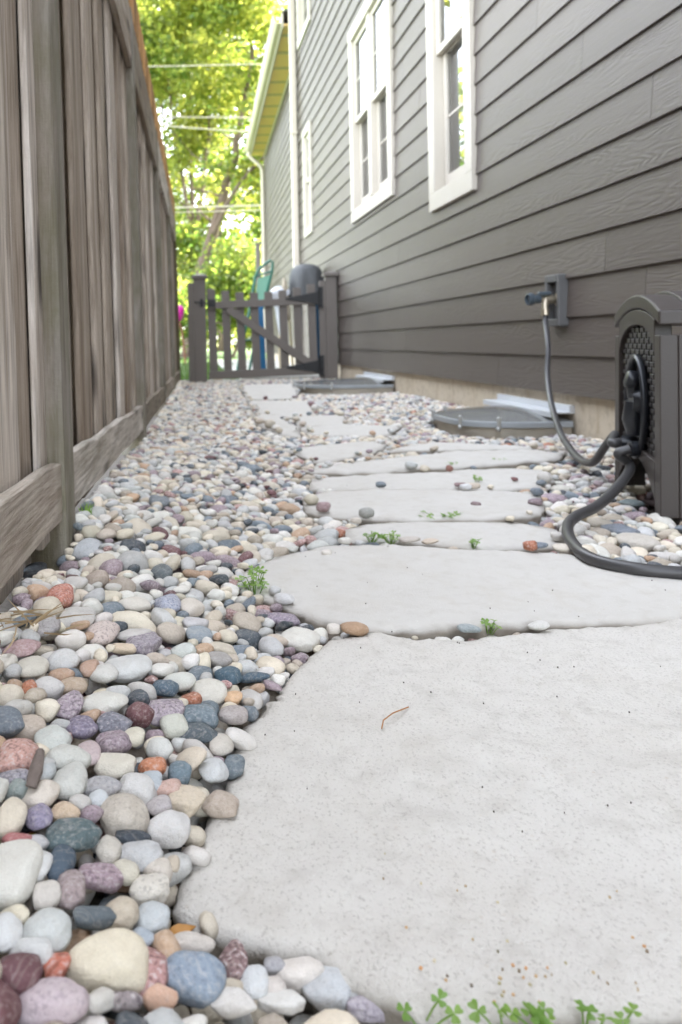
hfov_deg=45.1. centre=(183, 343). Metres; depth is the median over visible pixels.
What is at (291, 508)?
river stone
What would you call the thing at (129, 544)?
river stone
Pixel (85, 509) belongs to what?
grass tuft
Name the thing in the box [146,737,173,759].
river stone
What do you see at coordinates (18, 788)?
river stone
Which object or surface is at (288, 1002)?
river stone
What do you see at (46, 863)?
river stone
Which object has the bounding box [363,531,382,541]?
clover plant
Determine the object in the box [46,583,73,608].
river stone
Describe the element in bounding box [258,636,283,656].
river stone
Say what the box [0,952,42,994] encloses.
river stone
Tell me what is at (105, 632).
river stone
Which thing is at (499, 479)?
flagstone
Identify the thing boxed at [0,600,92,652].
dry grass
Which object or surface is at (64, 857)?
river stone
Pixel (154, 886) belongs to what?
river stone
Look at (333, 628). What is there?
river stone
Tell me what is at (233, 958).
river stone
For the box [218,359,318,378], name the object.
patio
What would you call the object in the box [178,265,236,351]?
garden shrub
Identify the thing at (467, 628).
river stone
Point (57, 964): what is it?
river stone
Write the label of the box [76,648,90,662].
river stone
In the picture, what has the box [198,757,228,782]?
river stone
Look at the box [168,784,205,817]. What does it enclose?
river stone
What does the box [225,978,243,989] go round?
river stone
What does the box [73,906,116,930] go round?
river stone
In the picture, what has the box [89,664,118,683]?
river stone
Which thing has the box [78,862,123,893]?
river stone
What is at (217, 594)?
river stone
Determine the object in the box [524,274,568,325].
garden faucet
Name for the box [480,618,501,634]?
clover plant
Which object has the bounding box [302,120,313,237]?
window
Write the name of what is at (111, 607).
river stone
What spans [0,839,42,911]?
river stone
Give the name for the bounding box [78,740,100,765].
river stone
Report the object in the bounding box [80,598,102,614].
river stone
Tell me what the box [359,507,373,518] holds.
river stone
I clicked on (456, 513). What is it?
clover plant
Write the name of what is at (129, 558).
river stone
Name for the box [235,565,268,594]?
clover plant
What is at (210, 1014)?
river stone
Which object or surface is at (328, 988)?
river stone
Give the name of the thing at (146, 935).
river stone
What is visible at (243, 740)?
river stone
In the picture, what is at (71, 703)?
river stone
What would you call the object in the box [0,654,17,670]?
river stone
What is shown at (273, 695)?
river stone
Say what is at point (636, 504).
river stone
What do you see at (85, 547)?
river stone
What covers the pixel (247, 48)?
leafy tree
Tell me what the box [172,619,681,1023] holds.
flagstone
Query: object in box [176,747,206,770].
river stone
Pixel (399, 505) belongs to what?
flagstone
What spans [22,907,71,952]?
river stone
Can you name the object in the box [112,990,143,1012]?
river stone
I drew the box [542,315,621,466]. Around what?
garden hose
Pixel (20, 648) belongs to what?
river stone
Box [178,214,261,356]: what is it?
garden shrub
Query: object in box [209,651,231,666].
river stone
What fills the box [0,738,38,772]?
river stone
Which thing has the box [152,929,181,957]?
river stone
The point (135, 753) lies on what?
river stone
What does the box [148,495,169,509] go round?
river stone
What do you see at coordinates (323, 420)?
flagstone
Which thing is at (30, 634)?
river stone
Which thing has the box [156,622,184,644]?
river stone
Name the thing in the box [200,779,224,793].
river stone
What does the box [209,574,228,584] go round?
river stone
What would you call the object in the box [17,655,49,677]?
river stone
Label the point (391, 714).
pine needle
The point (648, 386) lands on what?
hose box
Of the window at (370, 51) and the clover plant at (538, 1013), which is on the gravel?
the clover plant at (538, 1013)
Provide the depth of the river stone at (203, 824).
0.67 m
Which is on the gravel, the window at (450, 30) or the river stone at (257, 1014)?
the river stone at (257, 1014)
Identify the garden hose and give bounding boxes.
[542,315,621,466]
[561,445,681,579]
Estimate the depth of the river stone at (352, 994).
0.47 m
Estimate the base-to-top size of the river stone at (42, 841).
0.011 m
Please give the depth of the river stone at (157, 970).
0.45 m
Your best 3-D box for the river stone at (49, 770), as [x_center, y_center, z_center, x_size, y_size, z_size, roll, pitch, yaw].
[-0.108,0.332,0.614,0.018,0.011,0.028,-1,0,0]
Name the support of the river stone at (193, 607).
on the gravel
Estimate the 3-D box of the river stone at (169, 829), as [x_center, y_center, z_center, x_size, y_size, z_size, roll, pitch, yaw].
[-0.013,0.360,0.593,0.035,0.020,0.033,-1,0,0]
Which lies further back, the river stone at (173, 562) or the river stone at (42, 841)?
the river stone at (173, 562)
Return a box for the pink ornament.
[178,305,185,363]
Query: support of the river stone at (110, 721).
on the gravel
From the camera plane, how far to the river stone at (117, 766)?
0.65 m
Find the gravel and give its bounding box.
[0,376,681,1023]
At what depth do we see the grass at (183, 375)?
11.90 m
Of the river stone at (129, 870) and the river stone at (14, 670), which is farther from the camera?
the river stone at (14, 670)
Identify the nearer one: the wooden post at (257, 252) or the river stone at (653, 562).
the river stone at (653, 562)
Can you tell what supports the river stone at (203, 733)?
on the gravel
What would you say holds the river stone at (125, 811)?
on the gravel
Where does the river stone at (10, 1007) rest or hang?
on the gravel
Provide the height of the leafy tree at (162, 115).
13.611 m
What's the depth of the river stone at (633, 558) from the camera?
1.29 m
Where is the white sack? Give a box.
[270,286,289,367]
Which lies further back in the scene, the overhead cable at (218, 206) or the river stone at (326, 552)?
the overhead cable at (218, 206)
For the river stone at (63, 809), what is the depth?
0.57 m
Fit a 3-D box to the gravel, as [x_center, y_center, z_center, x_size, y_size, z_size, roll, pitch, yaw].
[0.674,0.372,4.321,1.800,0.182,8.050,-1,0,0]
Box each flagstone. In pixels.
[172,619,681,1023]
[238,384,300,400]
[240,545,681,641]
[244,400,318,417]
[252,414,300,438]
[285,441,386,465]
[294,415,350,427]
[300,425,401,437]
[301,489,545,525]
[305,449,564,476]
[309,468,558,493]
[345,522,564,552]
[388,442,535,454]
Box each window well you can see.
[292,372,394,394]
[430,394,574,438]
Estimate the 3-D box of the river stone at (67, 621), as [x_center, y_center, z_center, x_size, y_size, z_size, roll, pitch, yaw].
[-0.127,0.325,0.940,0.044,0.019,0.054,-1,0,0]
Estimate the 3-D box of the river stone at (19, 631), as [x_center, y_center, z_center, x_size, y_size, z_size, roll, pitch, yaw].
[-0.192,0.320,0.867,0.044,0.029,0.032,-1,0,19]
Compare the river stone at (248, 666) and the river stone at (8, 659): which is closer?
the river stone at (8, 659)
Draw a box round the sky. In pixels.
[156,2,287,343]
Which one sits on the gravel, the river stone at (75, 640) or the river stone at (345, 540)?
the river stone at (75, 640)
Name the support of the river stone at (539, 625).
on the flagstone at (295, 867)
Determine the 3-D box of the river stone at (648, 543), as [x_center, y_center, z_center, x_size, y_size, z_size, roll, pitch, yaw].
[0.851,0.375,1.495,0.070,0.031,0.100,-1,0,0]
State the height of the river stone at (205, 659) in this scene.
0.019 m
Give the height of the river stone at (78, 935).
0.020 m
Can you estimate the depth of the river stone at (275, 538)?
1.52 m
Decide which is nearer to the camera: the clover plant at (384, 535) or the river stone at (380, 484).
the clover plant at (384, 535)
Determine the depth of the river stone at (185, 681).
0.83 m
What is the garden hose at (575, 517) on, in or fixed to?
on the gravel
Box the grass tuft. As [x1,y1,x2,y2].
[78,502,93,514]
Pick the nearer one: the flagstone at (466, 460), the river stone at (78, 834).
the river stone at (78, 834)
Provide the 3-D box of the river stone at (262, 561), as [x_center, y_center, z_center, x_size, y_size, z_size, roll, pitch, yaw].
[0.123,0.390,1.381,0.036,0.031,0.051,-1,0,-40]
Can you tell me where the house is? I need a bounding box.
[288,0,681,439]
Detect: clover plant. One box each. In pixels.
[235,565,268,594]
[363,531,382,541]
[379,530,400,543]
[396,988,463,1023]
[419,510,459,518]
[467,998,508,1023]
[468,538,479,548]
[473,474,482,481]
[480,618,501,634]
[502,1001,555,1023]
[574,999,612,1023]
[612,1002,641,1023]
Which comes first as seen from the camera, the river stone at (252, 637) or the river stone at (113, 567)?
the river stone at (252, 637)
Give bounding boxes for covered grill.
[289,264,323,357]
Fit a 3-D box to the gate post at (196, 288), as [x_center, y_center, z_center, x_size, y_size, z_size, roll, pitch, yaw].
[0.142,-0.115,8.000,0.198,1.185,0.150,-1,0,0]
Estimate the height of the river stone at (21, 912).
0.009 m
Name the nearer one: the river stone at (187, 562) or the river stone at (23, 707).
the river stone at (23, 707)
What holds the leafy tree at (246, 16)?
on the lawn at (220, 354)
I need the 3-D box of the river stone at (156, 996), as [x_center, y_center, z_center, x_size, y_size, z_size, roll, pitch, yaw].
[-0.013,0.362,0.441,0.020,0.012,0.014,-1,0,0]
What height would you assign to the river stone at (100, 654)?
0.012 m
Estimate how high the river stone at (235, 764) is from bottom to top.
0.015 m
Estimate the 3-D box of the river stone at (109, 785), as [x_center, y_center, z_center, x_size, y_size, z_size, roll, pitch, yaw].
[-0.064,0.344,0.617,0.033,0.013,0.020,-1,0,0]
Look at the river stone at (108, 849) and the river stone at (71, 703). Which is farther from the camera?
the river stone at (71, 703)
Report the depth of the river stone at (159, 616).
0.99 m
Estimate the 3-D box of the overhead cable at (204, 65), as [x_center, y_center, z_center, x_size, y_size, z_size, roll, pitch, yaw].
[0.863,-7.424,21.000,25.242,0.178,0.025,-1,0,0]
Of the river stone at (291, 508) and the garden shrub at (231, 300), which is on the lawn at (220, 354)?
the garden shrub at (231, 300)
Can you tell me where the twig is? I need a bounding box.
[26,748,44,788]
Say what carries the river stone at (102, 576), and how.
on the gravel
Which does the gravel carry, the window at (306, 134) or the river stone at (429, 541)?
the river stone at (429, 541)
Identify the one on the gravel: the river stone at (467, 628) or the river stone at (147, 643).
the river stone at (147, 643)
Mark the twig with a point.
(35, 772)
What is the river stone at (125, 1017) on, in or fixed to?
on the gravel
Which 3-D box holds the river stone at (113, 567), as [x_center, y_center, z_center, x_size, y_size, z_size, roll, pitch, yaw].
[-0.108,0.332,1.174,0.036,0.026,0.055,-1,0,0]
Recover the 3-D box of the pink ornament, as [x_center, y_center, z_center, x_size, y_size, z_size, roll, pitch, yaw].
[-0.087,-0.178,14.999,0.208,1.121,0.206,-1,0,34]
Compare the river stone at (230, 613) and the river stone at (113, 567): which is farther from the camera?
the river stone at (113, 567)
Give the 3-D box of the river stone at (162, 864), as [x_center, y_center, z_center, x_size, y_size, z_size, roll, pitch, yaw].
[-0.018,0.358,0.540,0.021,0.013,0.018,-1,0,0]
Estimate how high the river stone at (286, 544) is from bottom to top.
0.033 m
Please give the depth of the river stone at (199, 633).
0.97 m
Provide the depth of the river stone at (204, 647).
0.93 m
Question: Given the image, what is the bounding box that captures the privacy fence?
[0,0,180,605]
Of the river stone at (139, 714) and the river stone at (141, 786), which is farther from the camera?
the river stone at (139, 714)
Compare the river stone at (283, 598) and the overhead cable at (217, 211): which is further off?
the overhead cable at (217, 211)
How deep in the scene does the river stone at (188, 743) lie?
0.71 m
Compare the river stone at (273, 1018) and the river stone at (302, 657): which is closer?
the river stone at (273, 1018)
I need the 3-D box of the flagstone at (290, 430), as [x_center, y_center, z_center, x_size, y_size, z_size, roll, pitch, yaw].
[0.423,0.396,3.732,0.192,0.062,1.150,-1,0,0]
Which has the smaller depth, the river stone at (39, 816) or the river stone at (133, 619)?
the river stone at (39, 816)
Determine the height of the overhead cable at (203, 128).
0.634 m
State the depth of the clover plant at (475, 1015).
0.44 m
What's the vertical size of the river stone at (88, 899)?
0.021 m
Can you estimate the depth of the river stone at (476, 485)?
2.00 m
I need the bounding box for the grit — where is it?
[264,546,665,1001]
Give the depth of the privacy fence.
1.66 m
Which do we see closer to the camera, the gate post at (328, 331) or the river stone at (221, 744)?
the river stone at (221, 744)
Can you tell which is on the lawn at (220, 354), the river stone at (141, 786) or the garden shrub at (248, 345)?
the garden shrub at (248, 345)
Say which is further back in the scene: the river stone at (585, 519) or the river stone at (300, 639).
the river stone at (585, 519)
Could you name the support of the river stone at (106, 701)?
on the gravel
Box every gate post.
[187,273,206,381]
[319,271,338,378]
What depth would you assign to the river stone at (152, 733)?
0.73 m
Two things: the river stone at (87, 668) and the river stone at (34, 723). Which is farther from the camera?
the river stone at (87, 668)
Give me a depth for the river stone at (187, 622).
1.00 m
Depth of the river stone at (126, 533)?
1.35 m
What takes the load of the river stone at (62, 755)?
on the gravel
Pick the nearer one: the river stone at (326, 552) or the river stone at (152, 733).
the river stone at (152, 733)
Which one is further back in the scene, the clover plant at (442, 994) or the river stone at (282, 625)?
the river stone at (282, 625)
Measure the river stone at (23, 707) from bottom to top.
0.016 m
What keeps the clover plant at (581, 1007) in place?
on the flagstone at (295, 867)
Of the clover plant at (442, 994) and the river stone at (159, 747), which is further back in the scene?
the river stone at (159, 747)
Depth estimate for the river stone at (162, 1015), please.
0.42 m
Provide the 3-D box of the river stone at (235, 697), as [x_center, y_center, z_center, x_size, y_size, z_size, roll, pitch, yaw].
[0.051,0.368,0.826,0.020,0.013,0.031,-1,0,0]
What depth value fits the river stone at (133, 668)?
0.82 m
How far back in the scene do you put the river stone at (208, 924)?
0.51 m
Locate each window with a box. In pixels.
[296,0,310,50]
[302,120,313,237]
[347,0,395,223]
[425,0,477,212]
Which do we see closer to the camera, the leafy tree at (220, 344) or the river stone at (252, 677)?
the river stone at (252, 677)
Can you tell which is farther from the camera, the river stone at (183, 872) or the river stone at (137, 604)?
the river stone at (137, 604)
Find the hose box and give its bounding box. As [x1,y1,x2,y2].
[614,291,681,517]
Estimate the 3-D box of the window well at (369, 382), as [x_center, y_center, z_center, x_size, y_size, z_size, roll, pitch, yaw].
[1.232,0.362,6.420,0.692,0.231,0.960,-1,0,0]
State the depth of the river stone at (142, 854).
0.55 m
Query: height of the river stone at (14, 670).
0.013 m
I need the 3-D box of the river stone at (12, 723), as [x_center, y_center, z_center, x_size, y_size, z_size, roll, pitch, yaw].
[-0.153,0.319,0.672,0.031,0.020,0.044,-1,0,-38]
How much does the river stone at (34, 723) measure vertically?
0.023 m
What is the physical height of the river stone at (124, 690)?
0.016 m
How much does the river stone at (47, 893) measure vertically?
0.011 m
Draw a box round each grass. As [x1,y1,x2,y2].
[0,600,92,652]
[180,356,300,379]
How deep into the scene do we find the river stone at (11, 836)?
0.53 m
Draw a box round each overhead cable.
[148,64,261,66]
[158,116,250,117]
[160,125,247,131]
[175,205,260,208]
[175,210,260,212]
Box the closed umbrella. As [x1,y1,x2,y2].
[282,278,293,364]
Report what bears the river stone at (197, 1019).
on the gravel
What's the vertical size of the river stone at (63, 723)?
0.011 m
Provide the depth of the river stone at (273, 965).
0.48 m
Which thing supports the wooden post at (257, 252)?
on the lawn at (220, 354)
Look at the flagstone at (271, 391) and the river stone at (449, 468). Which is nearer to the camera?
the river stone at (449, 468)
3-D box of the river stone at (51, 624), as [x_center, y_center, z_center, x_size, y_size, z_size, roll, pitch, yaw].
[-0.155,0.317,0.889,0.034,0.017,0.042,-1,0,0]
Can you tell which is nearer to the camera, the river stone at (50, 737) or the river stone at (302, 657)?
the river stone at (50, 737)
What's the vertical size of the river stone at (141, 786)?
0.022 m
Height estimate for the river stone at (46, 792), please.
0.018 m
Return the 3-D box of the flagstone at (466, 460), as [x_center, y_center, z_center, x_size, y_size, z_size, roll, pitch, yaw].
[0.788,0.387,2.454,0.934,0.061,0.328,-1,0,-24]
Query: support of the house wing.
on the ground
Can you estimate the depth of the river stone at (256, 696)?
0.83 m
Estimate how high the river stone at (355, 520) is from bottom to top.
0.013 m
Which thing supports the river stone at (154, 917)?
on the gravel
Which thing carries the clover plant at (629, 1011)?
on the flagstone at (295, 867)
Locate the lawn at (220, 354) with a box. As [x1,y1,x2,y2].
[180,348,251,379]
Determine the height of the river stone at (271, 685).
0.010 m
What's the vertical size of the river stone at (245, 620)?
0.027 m
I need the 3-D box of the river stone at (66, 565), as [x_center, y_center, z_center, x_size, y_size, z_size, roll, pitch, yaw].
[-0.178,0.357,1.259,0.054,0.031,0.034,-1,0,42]
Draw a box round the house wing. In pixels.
[245,8,294,363]
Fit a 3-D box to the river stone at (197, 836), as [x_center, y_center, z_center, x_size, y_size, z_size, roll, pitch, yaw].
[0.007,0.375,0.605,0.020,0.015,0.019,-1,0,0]
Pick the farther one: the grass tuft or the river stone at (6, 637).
the grass tuft
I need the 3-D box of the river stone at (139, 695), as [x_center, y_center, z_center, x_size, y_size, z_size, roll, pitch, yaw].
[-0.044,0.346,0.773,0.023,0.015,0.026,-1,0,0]
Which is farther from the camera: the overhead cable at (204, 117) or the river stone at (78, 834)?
the overhead cable at (204, 117)
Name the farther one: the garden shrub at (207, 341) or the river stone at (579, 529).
the garden shrub at (207, 341)
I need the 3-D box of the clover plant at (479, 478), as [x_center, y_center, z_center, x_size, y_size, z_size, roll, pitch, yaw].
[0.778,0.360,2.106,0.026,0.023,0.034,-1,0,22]
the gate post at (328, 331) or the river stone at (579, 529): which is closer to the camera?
the river stone at (579, 529)
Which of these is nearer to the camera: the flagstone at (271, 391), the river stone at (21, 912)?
the river stone at (21, 912)
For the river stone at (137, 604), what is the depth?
1.02 m
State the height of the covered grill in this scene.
1.205 m
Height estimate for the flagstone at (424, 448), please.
0.059 m
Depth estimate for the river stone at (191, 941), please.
0.48 m
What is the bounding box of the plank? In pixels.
[258,307,265,368]
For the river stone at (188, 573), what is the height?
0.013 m
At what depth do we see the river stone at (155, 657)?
0.87 m
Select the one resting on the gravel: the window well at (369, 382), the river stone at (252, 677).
the river stone at (252, 677)
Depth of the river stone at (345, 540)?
1.47 m
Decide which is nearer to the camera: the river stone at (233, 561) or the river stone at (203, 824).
the river stone at (203, 824)
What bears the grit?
on the flagstone at (295, 867)
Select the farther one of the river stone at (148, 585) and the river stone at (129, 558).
the river stone at (129, 558)
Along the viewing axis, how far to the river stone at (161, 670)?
0.84 m
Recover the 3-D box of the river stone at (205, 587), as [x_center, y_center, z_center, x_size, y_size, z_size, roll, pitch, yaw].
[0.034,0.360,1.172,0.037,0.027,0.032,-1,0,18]
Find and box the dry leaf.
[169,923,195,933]
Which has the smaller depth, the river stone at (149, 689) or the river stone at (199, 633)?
the river stone at (149, 689)
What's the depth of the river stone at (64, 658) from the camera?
0.81 m
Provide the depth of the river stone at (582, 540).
1.49 m
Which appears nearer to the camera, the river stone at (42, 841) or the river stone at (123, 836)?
the river stone at (42, 841)
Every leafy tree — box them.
[136,0,287,356]
[137,0,261,291]
[138,8,213,291]
[141,8,275,351]
[208,3,287,256]
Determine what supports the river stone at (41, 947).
on the gravel
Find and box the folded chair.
[236,259,273,369]
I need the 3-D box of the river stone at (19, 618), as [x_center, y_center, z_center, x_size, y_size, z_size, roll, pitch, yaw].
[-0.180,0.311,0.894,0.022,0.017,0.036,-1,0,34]
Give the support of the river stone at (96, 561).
on the gravel
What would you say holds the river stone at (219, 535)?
on the gravel
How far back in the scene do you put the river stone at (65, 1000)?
0.41 m
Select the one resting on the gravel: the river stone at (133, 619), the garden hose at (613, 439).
the river stone at (133, 619)
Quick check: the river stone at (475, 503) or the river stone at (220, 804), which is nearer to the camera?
the river stone at (220, 804)
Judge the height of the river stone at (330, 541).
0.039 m
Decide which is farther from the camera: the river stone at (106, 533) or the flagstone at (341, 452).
the flagstone at (341, 452)
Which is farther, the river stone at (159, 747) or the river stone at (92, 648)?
the river stone at (92, 648)
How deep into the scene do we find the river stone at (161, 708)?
0.76 m
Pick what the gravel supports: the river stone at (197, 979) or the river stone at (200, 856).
the river stone at (197, 979)
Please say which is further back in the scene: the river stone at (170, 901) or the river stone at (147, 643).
the river stone at (147, 643)
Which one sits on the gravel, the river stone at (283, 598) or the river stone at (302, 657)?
the river stone at (302, 657)
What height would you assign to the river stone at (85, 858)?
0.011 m
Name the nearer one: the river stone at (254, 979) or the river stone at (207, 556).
the river stone at (254, 979)
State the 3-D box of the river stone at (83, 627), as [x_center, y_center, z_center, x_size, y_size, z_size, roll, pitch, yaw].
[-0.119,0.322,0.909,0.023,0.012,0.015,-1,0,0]
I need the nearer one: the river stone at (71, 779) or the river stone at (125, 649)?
the river stone at (71, 779)
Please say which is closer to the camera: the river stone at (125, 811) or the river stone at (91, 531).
the river stone at (125, 811)
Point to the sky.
(225, 223)
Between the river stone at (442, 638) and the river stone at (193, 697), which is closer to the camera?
the river stone at (193, 697)
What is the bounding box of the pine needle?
[381,706,408,728]
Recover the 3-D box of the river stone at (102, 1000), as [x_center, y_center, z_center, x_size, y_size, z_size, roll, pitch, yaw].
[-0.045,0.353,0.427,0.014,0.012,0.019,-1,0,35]
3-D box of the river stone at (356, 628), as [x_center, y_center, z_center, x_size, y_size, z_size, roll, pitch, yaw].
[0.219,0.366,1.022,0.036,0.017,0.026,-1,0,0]
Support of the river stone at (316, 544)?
on the gravel
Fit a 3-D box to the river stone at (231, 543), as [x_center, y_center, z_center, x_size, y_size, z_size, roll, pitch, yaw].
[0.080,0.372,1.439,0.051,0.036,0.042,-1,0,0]
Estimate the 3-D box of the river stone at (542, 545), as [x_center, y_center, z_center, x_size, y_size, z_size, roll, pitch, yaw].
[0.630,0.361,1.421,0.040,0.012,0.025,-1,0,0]
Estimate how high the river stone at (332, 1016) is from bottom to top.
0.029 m
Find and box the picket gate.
[194,284,323,379]
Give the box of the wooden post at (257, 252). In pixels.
[255,243,260,289]
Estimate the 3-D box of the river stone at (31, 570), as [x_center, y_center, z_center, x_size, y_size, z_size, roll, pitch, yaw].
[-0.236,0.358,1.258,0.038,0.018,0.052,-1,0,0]
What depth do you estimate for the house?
4.04 m
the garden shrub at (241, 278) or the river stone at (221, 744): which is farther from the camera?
the garden shrub at (241, 278)
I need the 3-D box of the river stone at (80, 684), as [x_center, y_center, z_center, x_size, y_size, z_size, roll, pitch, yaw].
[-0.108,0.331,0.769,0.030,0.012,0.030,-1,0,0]
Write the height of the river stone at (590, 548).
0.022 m
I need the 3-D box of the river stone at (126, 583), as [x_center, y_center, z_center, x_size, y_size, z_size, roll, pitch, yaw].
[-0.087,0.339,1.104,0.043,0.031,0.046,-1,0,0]
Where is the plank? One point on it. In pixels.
(262, 344)
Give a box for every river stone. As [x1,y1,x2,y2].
[0,622,21,647]
[0,631,17,646]
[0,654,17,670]
[0,684,24,705]
[0,705,24,737]
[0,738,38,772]
[0,768,28,783]
[0,777,8,802]
[0,797,27,839]
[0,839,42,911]
[0,904,29,924]
[0,912,22,952]
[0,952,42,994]
[0,978,21,1023]
[1,832,31,842]
[2,639,40,657]
[4,699,32,714]
[4,778,27,800]
[5,663,21,677]
[5,714,46,742]
[8,937,52,965]
[12,593,30,605]
[12,613,36,627]
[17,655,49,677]
[18,977,89,1023]
[20,629,39,641]
[21,779,59,808]
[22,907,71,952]
[23,562,46,577]
[23,687,46,702]
[25,803,52,830]
[27,584,48,601]
[31,834,49,849]
[33,596,63,618]
[33,880,61,910]
[34,725,71,749]
[35,676,64,699]
[35,698,59,722]
[37,616,60,637]
[37,850,52,882]
[40,762,56,779]
[43,952,70,977]
[45,744,91,768]
[45,817,101,852]
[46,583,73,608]
[47,648,79,670]
[47,844,75,880]
[48,668,74,680]
[50,719,69,728]
[51,761,87,800]
[51,801,80,822]
[55,629,85,651]
[55,690,83,720]
[57,869,85,909]
[59,561,79,570]
[59,607,95,630]
[61,676,87,694]
[62,928,90,952]
[63,576,87,588]
[63,891,95,915]
[64,928,148,993]
[66,715,97,739]
[68,794,91,810]
[70,620,89,629]
[72,537,102,560]
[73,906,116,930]
[73,1014,107,1023]
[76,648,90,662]
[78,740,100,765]
[78,853,95,867]
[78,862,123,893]
[79,643,107,663]
[79,659,98,677]
[79,805,103,823]
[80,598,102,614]
[81,525,100,537]
[81,691,128,711]
[83,588,104,601]
[83,775,121,796]
[84,620,119,645]
[86,570,108,588]
[87,553,115,569]
[88,986,114,1013]
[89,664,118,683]
[89,789,108,806]
[93,601,124,622]
[93,648,106,661]
[94,612,112,622]
[94,752,136,779]
[95,834,121,863]
[96,528,116,539]
[96,711,132,732]
[97,733,131,752]
[99,559,122,575]
[99,793,149,836]
[99,896,138,931]
[104,654,151,683]
[106,685,130,696]
[109,576,136,591]
[112,610,155,642]
[112,643,135,654]
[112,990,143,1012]
[113,859,139,885]
[115,628,151,640]
[115,830,151,843]
[115,1011,148,1023]
[116,528,133,539]
[117,550,148,573]
[118,596,150,611]
[118,772,156,804]
[119,840,163,873]
[120,538,145,550]
[125,701,154,727]
[125,727,144,747]
[126,518,151,533]
[126,631,161,654]
[126,746,147,759]
[127,681,156,700]
[128,689,149,705]
[129,872,169,906]
[131,573,154,593]
[133,927,153,945]
[135,901,169,934]
[138,757,166,774]
[139,580,160,590]
[139,946,168,996]
[142,983,177,1011]
[143,857,172,882]
[144,729,163,740]
[144,1006,183,1023]
[146,652,168,664]
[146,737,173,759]
[146,794,171,816]
[146,809,190,848]
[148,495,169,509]
[148,699,184,726]
[150,607,176,626]
[150,663,174,677]
[151,563,172,578]
[152,680,178,696]
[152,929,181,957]
[154,594,180,611]
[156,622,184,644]
[157,778,180,795]
[159,713,187,739]
[163,672,195,691]
[164,852,191,886]
[164,885,177,907]
[165,554,180,570]
[167,950,226,1008]
[168,760,191,784]
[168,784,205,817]
[171,642,196,657]
[171,737,184,752]
[174,931,214,952]
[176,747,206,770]
[177,597,204,616]
[180,557,194,570]
[180,691,201,703]
[180,723,217,743]
[181,653,199,669]
[181,845,211,866]
[182,569,199,577]
[182,617,208,627]
[182,739,212,760]
[182,1014,207,1023]
[183,703,218,728]
[184,825,205,846]
[186,625,212,643]
[187,666,213,692]
[189,678,226,704]
[191,551,215,566]
[191,1006,223,1023]
[194,580,218,595]
[195,643,213,653]
[198,652,210,667]
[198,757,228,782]
[199,816,209,829]
[199,911,218,939]
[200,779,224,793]
[201,790,238,817]
[202,530,230,542]
[206,589,224,600]
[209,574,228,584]
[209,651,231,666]
[209,733,233,755]
[210,641,236,654]
[210,987,256,1019]
[214,666,242,684]
[216,554,239,569]
[218,539,240,553]
[218,705,247,724]
[218,939,247,979]
[219,629,237,643]
[224,609,236,620]
[224,691,242,704]
[224,754,244,779]
[225,727,256,750]
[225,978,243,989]
[225,1013,252,1023]
[232,612,261,631]
[233,629,260,649]
[238,659,258,674]
[239,689,262,710]
[240,672,269,682]
[240,964,268,999]
[243,559,266,570]
[243,706,258,721]
[251,1000,283,1023]
[256,656,285,673]
[257,989,305,1015]
[257,1012,287,1023]
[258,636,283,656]
[262,534,282,542]
[263,680,281,690]
[263,956,284,975]
[267,612,299,626]
[267,690,278,701]
[268,975,286,991]
[274,593,293,604]
[275,540,295,553]
[275,621,293,631]
[275,956,323,993]
[278,503,300,514]
[280,627,320,651]
[291,652,308,663]
[301,966,350,1011]
[304,1009,359,1023]
[306,540,328,550]
[314,529,338,539]
[316,502,330,511]
[318,536,338,545]
[321,549,331,554]
[326,623,340,634]
[338,537,351,544]
[340,621,368,635]
[346,995,384,1022]
[349,992,357,998]
[350,517,360,523]
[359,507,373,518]
[376,481,385,487]
[399,536,420,543]
[421,538,438,543]
[435,637,450,639]
[446,465,452,471]
[454,482,464,486]
[457,623,481,632]
[465,483,480,488]
[470,501,480,505]
[527,620,549,629]
[537,542,547,548]
[539,518,556,529]
[552,543,570,552]
[559,523,586,534]
[571,508,597,521]
[575,536,596,544]
[582,544,596,553]
[586,517,612,527]
[600,523,639,533]
[615,499,644,509]
[615,533,661,552]
[623,554,641,562]
[647,561,661,564]
[648,513,675,525]
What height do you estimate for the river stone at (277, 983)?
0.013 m
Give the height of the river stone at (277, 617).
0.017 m
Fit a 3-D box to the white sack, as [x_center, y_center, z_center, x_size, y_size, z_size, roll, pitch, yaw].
[1.056,-0.153,8.725,0.231,0.965,0.159,-1,0,0]
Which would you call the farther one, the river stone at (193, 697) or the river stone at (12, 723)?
the river stone at (193, 697)
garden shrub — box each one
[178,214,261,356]
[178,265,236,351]
[178,286,236,350]
[206,250,260,338]
[231,328,251,350]
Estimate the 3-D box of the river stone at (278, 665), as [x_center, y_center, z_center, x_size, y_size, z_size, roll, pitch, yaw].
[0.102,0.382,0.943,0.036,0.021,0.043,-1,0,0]
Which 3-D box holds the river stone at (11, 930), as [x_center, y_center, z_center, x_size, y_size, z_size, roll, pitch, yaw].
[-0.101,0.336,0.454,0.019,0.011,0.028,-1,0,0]
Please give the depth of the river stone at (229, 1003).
0.45 m
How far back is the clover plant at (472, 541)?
1.45 m
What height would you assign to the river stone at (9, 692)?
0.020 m

